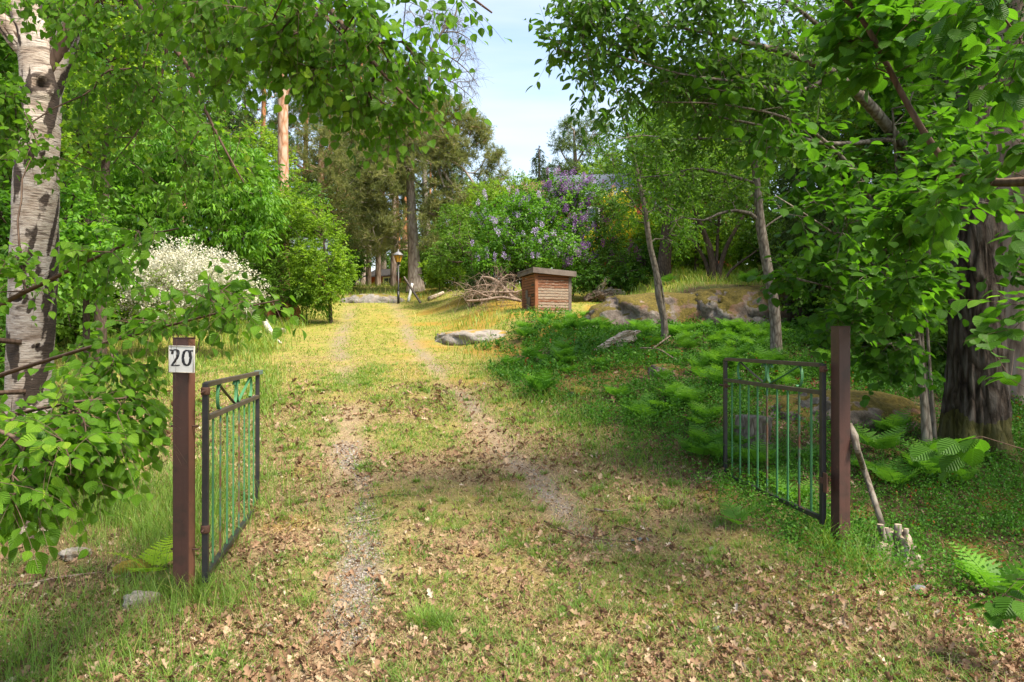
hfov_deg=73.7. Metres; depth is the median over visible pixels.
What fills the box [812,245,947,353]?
undergrowth bush
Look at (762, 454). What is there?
fern
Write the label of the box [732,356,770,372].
fern
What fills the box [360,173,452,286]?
pine tree
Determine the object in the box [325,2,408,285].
pine tree
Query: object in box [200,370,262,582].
gate
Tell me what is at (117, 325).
undergrowth bush
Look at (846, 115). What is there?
broadleaf tree
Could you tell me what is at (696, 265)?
broadleaf tree
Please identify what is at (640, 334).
fern
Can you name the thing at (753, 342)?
fern
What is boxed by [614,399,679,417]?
fern
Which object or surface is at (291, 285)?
undergrowth bush
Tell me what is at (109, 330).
undergrowth bush
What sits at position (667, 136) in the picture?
grey tree
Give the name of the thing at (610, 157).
pine tree
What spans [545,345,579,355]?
fern
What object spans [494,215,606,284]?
undergrowth bush
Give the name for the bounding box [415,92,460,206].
pine tree
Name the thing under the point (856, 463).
fern
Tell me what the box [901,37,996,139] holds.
hazel bush
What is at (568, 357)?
fern
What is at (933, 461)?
fern
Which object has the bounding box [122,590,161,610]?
stone
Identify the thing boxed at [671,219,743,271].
undergrowth bush
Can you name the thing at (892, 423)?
fern
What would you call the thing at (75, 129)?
broadleaf tree
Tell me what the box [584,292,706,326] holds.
rock outcrop
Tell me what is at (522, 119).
sky
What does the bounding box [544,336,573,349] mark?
fern
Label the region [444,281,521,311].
dead branch
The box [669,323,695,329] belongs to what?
fern
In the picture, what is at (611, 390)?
fern
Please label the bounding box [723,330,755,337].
fern
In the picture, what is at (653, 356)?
bilberry cover
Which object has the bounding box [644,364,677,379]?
fern
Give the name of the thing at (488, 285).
dead branch
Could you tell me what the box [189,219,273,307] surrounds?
undergrowth bush
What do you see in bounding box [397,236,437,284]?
undergrowth bush
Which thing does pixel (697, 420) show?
fern
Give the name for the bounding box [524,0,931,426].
cherry tree
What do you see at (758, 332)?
fern
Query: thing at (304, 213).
shrub
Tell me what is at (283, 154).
pine tree
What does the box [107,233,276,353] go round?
white flowering bush
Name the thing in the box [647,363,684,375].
boulder
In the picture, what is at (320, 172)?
pine tree
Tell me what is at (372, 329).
sunlit lawn
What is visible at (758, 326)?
fern
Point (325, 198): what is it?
broadleaf tree
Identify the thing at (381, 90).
pine tree
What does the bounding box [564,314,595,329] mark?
fern
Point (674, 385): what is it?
fern
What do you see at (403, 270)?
undergrowth bush
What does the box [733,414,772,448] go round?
tree stump
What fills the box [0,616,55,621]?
fallen twig
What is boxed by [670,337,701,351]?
fern
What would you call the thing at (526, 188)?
lilac bush
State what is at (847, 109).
broadleaf tree
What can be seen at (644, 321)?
fern
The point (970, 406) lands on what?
spruce tree
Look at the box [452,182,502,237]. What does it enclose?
broadleaf tree
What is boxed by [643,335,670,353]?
fallen stick
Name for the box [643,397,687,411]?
fern
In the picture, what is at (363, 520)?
fallen twig
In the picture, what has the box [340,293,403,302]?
rock slab
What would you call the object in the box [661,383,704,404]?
fern
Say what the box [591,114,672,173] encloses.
broadleaf tree
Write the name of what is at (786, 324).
fern
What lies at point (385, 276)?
garden shed
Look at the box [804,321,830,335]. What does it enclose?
fern
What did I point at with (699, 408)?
fern
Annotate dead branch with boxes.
[444,273,520,317]
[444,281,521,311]
[456,273,508,307]
[457,267,520,315]
[459,273,517,303]
[460,265,521,305]
[475,271,516,307]
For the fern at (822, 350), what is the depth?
10.69 m
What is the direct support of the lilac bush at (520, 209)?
on the ground at (450, 305)
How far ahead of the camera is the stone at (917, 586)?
4.33 m
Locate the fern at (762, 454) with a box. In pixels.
[722,438,785,467]
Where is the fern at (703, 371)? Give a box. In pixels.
[679,365,731,377]
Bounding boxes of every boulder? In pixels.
[567,386,590,395]
[594,330,640,352]
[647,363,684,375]
[746,394,780,416]
[752,316,769,323]
[774,389,920,432]
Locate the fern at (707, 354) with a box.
[698,343,735,364]
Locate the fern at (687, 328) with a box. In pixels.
[668,323,693,333]
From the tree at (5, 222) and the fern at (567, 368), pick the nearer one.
the tree at (5, 222)
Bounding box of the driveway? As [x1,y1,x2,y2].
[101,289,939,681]
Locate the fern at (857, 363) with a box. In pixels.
[850,352,864,373]
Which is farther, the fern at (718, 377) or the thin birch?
the thin birch
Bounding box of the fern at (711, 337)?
[696,334,730,345]
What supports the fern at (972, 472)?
on the ground at (450, 305)
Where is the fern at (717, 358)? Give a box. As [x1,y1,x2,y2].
[694,348,738,366]
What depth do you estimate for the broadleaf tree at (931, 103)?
17.77 m
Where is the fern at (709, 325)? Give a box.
[699,318,715,327]
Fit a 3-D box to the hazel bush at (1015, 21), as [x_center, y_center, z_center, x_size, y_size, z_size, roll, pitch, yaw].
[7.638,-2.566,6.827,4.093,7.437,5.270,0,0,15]
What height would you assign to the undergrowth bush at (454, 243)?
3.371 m
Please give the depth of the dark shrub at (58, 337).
16.00 m
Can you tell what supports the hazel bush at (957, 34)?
on the ground at (450, 305)
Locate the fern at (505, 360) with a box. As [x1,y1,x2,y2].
[501,354,519,365]
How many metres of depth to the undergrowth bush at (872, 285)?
11.48 m
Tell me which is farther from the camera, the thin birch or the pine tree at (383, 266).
the pine tree at (383, 266)
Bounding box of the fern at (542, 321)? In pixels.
[534,314,550,325]
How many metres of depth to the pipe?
27.62 m
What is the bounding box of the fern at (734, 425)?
[727,417,772,431]
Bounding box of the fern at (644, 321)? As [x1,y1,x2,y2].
[628,318,657,324]
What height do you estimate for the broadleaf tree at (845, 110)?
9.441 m
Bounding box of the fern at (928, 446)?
[905,436,940,454]
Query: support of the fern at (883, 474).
on the ground at (450, 305)
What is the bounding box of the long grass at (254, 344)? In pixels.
[0,262,998,681]
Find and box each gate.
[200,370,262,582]
[719,358,829,524]
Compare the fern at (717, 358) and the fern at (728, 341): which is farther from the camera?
the fern at (728, 341)
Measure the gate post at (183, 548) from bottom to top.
1.679 m
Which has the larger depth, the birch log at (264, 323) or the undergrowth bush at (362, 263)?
the undergrowth bush at (362, 263)
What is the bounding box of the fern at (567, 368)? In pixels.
[552,363,580,374]
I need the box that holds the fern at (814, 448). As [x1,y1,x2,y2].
[781,444,830,458]
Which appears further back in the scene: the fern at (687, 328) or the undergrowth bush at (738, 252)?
the undergrowth bush at (738, 252)
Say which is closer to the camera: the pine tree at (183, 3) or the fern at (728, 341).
the fern at (728, 341)
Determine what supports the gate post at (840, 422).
on the ground at (450, 305)
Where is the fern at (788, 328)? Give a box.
[781,326,802,331]
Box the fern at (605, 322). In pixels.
[590,315,614,325]
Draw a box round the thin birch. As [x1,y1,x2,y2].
[578,90,710,343]
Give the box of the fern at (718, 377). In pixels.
[698,365,741,387]
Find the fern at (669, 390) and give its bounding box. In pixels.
[663,382,678,392]
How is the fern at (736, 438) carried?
on the ground at (450, 305)
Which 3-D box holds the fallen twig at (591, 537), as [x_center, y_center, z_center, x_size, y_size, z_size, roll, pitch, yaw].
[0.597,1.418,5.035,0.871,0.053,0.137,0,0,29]
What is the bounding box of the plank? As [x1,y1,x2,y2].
[403,276,420,302]
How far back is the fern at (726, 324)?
13.48 m
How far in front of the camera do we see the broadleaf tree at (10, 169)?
14.15 m
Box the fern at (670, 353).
[666,349,695,357]
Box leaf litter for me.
[0,363,1023,681]
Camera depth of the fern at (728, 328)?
13.25 m
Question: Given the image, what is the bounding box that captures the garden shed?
[364,268,403,284]
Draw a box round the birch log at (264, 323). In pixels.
[262,319,272,332]
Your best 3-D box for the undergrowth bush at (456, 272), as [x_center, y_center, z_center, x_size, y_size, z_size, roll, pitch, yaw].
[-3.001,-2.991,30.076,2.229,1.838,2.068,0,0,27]
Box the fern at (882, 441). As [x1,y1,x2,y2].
[854,425,905,456]
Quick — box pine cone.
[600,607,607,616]
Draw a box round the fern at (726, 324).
[713,316,745,328]
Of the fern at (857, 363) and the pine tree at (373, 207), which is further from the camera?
the pine tree at (373, 207)
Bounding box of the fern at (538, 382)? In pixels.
[518,367,560,392]
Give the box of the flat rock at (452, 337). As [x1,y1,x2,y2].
[435,329,506,344]
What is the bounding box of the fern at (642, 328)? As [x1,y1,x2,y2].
[631,320,653,332]
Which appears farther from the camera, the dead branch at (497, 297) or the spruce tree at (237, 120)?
the spruce tree at (237, 120)
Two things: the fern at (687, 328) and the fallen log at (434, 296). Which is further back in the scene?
the fallen log at (434, 296)
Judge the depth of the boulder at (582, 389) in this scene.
9.67 m
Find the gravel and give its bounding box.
[315,422,616,652]
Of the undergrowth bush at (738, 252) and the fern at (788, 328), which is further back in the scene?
the undergrowth bush at (738, 252)
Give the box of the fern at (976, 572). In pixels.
[947,540,1023,599]
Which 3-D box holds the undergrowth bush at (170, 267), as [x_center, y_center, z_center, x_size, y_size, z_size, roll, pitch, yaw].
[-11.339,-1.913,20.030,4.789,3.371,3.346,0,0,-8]
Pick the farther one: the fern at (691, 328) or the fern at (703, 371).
the fern at (691, 328)
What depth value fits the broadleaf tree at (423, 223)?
49.20 m
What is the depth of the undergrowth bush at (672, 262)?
27.38 m
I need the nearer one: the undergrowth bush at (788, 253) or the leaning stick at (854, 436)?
the leaning stick at (854, 436)
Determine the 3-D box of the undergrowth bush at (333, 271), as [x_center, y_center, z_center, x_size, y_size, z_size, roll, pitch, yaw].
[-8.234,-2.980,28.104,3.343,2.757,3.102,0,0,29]
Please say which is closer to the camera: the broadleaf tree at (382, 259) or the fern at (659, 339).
the fern at (659, 339)
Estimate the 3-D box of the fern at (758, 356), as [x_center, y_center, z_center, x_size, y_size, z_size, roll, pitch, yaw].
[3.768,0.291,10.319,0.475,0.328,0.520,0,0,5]
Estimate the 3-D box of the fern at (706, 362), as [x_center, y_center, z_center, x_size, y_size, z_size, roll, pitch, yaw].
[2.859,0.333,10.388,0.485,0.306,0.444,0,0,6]
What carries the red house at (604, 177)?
on the ground at (450, 305)
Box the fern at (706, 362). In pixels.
[688,353,712,368]
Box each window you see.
[383,277,389,284]
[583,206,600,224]
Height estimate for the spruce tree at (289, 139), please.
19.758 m
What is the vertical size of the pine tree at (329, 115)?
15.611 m
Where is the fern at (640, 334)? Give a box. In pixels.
[637,332,658,340]
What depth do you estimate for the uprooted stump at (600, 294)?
21.27 m
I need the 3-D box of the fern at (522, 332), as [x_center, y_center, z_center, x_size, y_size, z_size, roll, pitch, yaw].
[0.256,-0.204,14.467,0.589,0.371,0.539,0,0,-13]
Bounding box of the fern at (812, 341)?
[804,337,820,344]
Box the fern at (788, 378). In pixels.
[763,373,810,385]
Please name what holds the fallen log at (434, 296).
on the ground at (450, 305)
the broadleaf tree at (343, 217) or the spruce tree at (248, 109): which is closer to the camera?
the broadleaf tree at (343, 217)
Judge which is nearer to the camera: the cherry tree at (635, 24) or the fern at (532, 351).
the cherry tree at (635, 24)
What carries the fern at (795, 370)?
on the ground at (450, 305)
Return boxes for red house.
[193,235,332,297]
[550,173,731,273]
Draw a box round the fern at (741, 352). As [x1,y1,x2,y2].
[713,342,750,356]
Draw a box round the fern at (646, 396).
[637,392,668,404]
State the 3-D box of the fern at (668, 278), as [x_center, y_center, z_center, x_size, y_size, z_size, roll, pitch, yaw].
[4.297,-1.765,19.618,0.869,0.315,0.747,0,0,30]
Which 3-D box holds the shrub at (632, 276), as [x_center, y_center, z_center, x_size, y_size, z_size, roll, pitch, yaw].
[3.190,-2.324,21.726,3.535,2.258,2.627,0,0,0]
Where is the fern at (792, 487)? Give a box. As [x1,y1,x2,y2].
[767,476,818,498]
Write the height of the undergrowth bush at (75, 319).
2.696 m
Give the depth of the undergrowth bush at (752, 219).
26.64 m
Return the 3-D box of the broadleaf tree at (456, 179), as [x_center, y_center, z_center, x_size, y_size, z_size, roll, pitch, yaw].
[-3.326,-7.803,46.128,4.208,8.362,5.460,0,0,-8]
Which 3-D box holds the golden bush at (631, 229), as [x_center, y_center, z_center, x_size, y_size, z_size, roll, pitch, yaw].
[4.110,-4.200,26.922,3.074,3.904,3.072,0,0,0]
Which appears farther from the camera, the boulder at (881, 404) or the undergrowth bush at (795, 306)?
the undergrowth bush at (795, 306)
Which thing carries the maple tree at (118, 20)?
on the ground at (450, 305)
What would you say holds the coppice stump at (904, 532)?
on the ground at (450, 305)
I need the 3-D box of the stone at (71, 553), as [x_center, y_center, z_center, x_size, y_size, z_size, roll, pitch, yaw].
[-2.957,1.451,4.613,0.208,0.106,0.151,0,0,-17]
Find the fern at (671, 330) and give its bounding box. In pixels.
[668,328,677,336]
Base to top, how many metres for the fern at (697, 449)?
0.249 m
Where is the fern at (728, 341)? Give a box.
[724,338,745,345]
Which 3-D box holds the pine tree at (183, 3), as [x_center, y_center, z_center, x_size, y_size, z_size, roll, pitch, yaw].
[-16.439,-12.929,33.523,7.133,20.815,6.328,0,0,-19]
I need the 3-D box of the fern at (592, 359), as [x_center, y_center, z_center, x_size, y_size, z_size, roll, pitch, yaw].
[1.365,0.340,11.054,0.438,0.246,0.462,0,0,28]
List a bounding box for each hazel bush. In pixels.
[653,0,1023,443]
[788,0,1023,628]
[891,36,996,174]
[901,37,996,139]
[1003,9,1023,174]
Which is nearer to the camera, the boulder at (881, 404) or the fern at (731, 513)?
the fern at (731, 513)
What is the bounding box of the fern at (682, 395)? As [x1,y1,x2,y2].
[668,388,718,408]
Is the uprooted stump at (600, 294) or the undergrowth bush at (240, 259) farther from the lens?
the undergrowth bush at (240, 259)
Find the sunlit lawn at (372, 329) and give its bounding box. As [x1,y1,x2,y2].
[55,267,761,472]
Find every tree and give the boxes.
[0,0,102,222]
[0,0,146,210]
[0,0,511,577]
[0,2,111,397]
[16,2,183,225]
[60,0,178,360]
[67,97,183,227]
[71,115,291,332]
[118,1,253,224]
[140,20,239,215]
[176,2,261,234]
[185,0,271,143]
[210,0,307,162]
[223,118,317,237]
[224,1,337,299]
[234,86,256,231]
[257,8,332,235]
[269,93,302,187]
[288,121,370,246]
[292,160,346,238]
[294,46,356,230]
[296,25,371,175]
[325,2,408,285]
[325,91,374,285]
[327,181,363,254]
[340,82,516,291]
[343,124,398,285]
[349,44,400,268]
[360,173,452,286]
[371,248,389,264]
[379,46,433,250]
[379,105,421,267]
[401,0,485,236]
[406,204,444,238]
[414,128,457,221]
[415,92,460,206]
[436,167,477,227]
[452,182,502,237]
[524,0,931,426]
[526,145,547,186]
[539,167,553,193]
[544,104,611,176]
[576,154,621,174]
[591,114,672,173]
[598,141,622,173]
[608,21,837,353]
[614,134,749,276]
[617,96,738,184]
[656,104,753,271]
[706,133,767,263]
[721,42,783,227]
[742,0,1023,470]
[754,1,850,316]
[760,91,894,215]
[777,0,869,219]
[807,4,900,179]
[836,0,935,165]
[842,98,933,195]
[856,0,996,169]
[880,0,993,134]
[996,0,1023,407]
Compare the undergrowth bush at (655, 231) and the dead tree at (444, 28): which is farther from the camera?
the dead tree at (444, 28)
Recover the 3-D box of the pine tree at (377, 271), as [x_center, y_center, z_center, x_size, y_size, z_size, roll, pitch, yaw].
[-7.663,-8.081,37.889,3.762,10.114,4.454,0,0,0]
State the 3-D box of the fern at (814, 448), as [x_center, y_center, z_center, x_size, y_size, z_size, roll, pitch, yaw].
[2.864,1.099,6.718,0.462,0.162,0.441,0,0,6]
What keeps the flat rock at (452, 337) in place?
on the ground at (450, 305)
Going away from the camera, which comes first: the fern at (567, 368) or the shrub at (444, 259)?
the fern at (567, 368)
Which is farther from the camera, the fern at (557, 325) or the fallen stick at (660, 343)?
the fern at (557, 325)
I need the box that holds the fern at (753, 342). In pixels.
[737,335,769,345]
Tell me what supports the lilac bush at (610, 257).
on the ground at (450, 305)
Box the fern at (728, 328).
[708,327,731,334]
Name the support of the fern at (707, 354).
on the ground at (450, 305)
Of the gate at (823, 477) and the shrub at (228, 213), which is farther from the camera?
the shrub at (228, 213)
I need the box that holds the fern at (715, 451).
[683,435,772,463]
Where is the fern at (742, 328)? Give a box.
[729,321,761,331]
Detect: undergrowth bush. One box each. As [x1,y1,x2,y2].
[0,244,102,364]
[5,279,121,347]
[62,283,144,334]
[113,224,196,325]
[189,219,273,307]
[226,228,276,306]
[229,255,325,303]
[290,235,357,297]
[335,232,374,286]
[386,253,390,268]
[396,254,424,283]
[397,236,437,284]
[407,228,453,283]
[418,259,470,291]
[420,224,494,285]
[452,228,514,282]
[481,219,533,279]
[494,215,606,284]
[549,215,611,278]
[615,213,680,261]
[622,206,680,269]
[649,207,716,270]
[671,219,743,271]
[699,196,775,272]
[721,212,781,272]
[760,219,902,325]
[766,220,795,265]
[771,215,855,271]
[777,163,892,257]
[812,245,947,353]
[819,273,935,357]
[859,258,937,340]
[893,302,947,376]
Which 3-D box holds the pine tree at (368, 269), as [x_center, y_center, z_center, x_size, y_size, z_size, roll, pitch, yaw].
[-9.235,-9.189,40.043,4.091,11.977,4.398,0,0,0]
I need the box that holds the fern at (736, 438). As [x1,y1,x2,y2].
[717,427,764,444]
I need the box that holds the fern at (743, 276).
[736,268,762,284]
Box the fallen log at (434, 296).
[427,291,443,300]
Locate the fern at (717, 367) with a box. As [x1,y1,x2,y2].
[710,363,740,372]
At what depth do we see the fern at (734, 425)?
7.21 m
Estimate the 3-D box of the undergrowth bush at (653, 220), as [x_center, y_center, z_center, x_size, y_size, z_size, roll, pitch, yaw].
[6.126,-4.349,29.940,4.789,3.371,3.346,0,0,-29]
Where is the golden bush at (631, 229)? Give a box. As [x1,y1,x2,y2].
[584,186,651,273]
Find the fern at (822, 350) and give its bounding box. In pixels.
[810,347,854,360]
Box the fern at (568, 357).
[551,353,578,361]
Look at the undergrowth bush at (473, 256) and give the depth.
33.75 m
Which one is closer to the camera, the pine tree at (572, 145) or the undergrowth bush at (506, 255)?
the undergrowth bush at (506, 255)
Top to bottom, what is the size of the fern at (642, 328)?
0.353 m
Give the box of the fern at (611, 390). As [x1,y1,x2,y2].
[604,385,641,399]
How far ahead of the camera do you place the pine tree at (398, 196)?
47.91 m
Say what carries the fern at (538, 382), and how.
on the ground at (450, 305)
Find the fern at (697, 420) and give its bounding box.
[679,409,729,427]
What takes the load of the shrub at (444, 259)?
on the ground at (450, 305)
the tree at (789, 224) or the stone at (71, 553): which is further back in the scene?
the tree at (789, 224)
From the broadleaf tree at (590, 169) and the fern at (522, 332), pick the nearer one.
the fern at (522, 332)
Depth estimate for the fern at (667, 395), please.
8.77 m
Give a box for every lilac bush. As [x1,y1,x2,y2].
[461,184,582,295]
[500,180,561,289]
[536,165,603,295]
[581,179,646,289]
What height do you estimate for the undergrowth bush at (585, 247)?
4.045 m
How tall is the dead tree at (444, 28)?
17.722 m
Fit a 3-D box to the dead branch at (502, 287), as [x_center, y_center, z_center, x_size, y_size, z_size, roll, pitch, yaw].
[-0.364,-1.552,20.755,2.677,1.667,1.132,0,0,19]
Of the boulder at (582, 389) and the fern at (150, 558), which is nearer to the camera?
the fern at (150, 558)
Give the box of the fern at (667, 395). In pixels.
[649,382,684,400]
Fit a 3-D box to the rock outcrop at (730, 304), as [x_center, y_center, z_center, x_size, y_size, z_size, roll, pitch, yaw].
[5.368,-0.157,15.626,2.790,2.178,2.219,0,0,-6]
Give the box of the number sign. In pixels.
[168,346,194,372]
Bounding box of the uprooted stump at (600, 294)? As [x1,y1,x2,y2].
[583,276,625,301]
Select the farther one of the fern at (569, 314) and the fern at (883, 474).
the fern at (569, 314)
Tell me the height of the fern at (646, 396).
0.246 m
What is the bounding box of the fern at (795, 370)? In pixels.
[760,365,804,375]
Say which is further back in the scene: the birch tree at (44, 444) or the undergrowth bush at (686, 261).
the undergrowth bush at (686, 261)
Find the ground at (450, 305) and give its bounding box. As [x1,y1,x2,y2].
[0,269,1023,681]
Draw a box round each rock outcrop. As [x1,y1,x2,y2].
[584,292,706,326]
[690,286,811,324]
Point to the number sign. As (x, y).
(184, 358)
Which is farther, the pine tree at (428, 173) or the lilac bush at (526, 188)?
the pine tree at (428, 173)
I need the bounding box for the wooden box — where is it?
[517,267,576,312]
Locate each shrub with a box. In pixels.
[55,226,181,346]
[236,177,332,308]
[259,184,370,322]
[272,284,338,323]
[422,200,502,292]
[449,169,546,290]
[569,235,658,301]
[656,140,784,281]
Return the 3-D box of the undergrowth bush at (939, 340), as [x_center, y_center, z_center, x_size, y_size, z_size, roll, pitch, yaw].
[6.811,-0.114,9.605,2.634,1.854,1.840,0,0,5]
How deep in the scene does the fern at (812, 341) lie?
12.16 m
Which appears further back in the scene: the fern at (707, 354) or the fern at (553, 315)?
the fern at (553, 315)
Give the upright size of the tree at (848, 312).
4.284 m
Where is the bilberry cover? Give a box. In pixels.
[466,305,1023,667]
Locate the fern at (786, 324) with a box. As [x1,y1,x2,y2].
[781,321,794,328]
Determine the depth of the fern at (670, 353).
11.25 m
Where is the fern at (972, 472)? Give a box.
[933,462,989,486]
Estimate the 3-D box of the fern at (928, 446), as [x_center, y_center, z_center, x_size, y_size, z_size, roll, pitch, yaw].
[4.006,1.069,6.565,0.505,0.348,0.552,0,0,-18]
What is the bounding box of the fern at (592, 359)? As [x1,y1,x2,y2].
[584,354,605,367]
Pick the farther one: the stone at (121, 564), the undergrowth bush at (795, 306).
the undergrowth bush at (795, 306)
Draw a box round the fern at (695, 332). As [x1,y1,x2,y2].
[677,329,702,336]
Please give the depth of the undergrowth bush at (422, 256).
35.18 m
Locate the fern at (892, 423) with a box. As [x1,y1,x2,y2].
[870,405,916,431]
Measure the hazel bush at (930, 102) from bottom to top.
8.113 m
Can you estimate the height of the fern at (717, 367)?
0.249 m
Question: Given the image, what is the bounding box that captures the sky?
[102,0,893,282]
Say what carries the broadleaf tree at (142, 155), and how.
on the ground at (450, 305)
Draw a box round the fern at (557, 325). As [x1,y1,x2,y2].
[549,320,573,329]
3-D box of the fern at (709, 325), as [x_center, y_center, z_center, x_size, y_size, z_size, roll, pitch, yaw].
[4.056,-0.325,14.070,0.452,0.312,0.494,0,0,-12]
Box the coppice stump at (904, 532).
[867,523,923,570]
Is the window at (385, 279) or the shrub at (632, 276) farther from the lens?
the window at (385, 279)
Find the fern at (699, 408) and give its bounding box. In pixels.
[687,401,722,416]
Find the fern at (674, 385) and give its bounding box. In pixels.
[667,382,699,388]
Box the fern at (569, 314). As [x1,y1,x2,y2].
[558,311,581,320]
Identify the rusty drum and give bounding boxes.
[267,301,300,323]
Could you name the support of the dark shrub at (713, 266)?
on the ground at (450, 305)
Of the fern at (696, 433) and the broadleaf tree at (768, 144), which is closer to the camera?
the fern at (696, 433)
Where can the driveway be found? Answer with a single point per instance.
(409, 343)
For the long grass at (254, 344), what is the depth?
4.88 m
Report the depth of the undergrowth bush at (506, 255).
32.89 m
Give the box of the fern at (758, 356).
[744,350,778,369]
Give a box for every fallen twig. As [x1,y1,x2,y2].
[0,571,101,588]
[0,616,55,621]
[346,508,389,523]
[544,520,652,541]
[594,508,622,511]
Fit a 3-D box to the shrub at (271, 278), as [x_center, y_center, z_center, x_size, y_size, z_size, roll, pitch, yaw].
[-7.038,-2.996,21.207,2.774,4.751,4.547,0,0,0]
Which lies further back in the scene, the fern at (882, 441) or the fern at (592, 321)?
the fern at (592, 321)
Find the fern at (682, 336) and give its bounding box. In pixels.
[670,332,697,340]
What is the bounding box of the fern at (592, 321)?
[581,316,603,323]
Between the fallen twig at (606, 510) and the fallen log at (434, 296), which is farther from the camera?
the fallen log at (434, 296)
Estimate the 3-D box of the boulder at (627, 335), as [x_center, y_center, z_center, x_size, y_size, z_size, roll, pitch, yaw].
[1.919,0.137,12.278,0.965,0.675,0.358,0,0,-12]
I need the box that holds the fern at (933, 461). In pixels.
[891,433,984,479]
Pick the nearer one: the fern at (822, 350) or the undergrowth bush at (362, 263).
the fern at (822, 350)
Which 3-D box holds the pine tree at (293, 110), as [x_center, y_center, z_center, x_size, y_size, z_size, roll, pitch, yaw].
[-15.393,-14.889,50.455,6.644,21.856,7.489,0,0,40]
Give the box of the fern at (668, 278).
[652,273,674,284]
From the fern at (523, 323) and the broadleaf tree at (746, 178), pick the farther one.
the broadleaf tree at (746, 178)
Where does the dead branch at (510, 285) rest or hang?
on the ground at (450, 305)
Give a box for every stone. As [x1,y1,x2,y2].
[58,547,91,560]
[112,559,154,575]
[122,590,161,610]
[910,585,925,590]
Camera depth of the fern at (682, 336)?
12.71 m
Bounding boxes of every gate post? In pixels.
[171,337,198,598]
[830,326,850,553]
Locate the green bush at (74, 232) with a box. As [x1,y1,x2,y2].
[0,153,153,399]
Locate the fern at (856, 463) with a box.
[850,455,890,470]
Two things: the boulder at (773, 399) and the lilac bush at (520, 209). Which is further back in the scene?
the lilac bush at (520, 209)
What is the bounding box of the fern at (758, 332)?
[747,325,768,338]
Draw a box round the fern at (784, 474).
[751,466,806,484]
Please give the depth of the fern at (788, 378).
9.05 m
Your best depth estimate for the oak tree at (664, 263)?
20.81 m
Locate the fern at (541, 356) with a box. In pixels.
[536,353,551,360]
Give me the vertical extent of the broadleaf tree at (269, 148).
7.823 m
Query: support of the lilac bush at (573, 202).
on the ground at (450, 305)
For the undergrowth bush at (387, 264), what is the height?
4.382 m
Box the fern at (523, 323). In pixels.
[519,321,529,326]
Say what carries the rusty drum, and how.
on the ground at (450, 305)
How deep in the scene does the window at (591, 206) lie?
31.38 m
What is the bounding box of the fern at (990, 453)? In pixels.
[984,450,1006,457]
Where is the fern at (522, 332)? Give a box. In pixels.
[513,323,536,338]
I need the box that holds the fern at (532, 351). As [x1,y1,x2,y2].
[520,343,550,359]
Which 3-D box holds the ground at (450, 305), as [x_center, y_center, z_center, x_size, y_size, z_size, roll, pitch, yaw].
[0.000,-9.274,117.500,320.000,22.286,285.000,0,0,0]
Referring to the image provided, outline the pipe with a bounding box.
[407,283,412,301]
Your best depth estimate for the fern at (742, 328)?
13.24 m
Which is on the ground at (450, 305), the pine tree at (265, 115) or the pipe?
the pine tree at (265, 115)
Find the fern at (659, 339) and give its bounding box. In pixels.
[637,335,665,344]
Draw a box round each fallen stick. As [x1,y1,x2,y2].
[640,347,676,359]
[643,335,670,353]
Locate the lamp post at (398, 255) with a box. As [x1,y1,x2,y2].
[393,249,403,303]
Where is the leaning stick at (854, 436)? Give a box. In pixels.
[850,423,884,523]
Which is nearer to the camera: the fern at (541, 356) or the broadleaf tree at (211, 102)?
the fern at (541, 356)
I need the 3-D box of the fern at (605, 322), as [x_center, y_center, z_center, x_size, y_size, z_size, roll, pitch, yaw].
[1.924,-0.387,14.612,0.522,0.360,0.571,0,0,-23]
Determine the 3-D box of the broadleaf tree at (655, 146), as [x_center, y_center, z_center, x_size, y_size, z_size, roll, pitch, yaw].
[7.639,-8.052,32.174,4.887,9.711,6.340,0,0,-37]
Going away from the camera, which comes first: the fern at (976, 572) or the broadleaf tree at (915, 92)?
the fern at (976, 572)
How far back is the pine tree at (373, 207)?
30.48 m
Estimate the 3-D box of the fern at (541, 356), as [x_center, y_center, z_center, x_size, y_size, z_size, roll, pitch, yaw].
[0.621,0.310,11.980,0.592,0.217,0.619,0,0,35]
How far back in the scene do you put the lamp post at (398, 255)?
27.01 m
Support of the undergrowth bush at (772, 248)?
on the ground at (450, 305)
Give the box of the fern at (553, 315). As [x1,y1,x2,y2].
[537,313,555,319]
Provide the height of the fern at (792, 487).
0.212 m
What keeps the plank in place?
on the ground at (450, 305)
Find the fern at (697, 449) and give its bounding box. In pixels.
[674,433,727,459]
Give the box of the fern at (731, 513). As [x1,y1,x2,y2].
[716,497,766,525]
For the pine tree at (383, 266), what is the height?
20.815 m
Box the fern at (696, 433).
[681,422,734,444]
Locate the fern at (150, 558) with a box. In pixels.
[108,536,172,574]
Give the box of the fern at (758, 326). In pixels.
[748,322,768,329]
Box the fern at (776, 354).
[745,344,788,364]
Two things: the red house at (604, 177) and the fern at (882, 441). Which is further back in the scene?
the red house at (604, 177)
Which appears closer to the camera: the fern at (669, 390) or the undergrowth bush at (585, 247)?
the fern at (669, 390)
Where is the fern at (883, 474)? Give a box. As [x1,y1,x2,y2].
[853,457,928,488]
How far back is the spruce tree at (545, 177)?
41.86 m

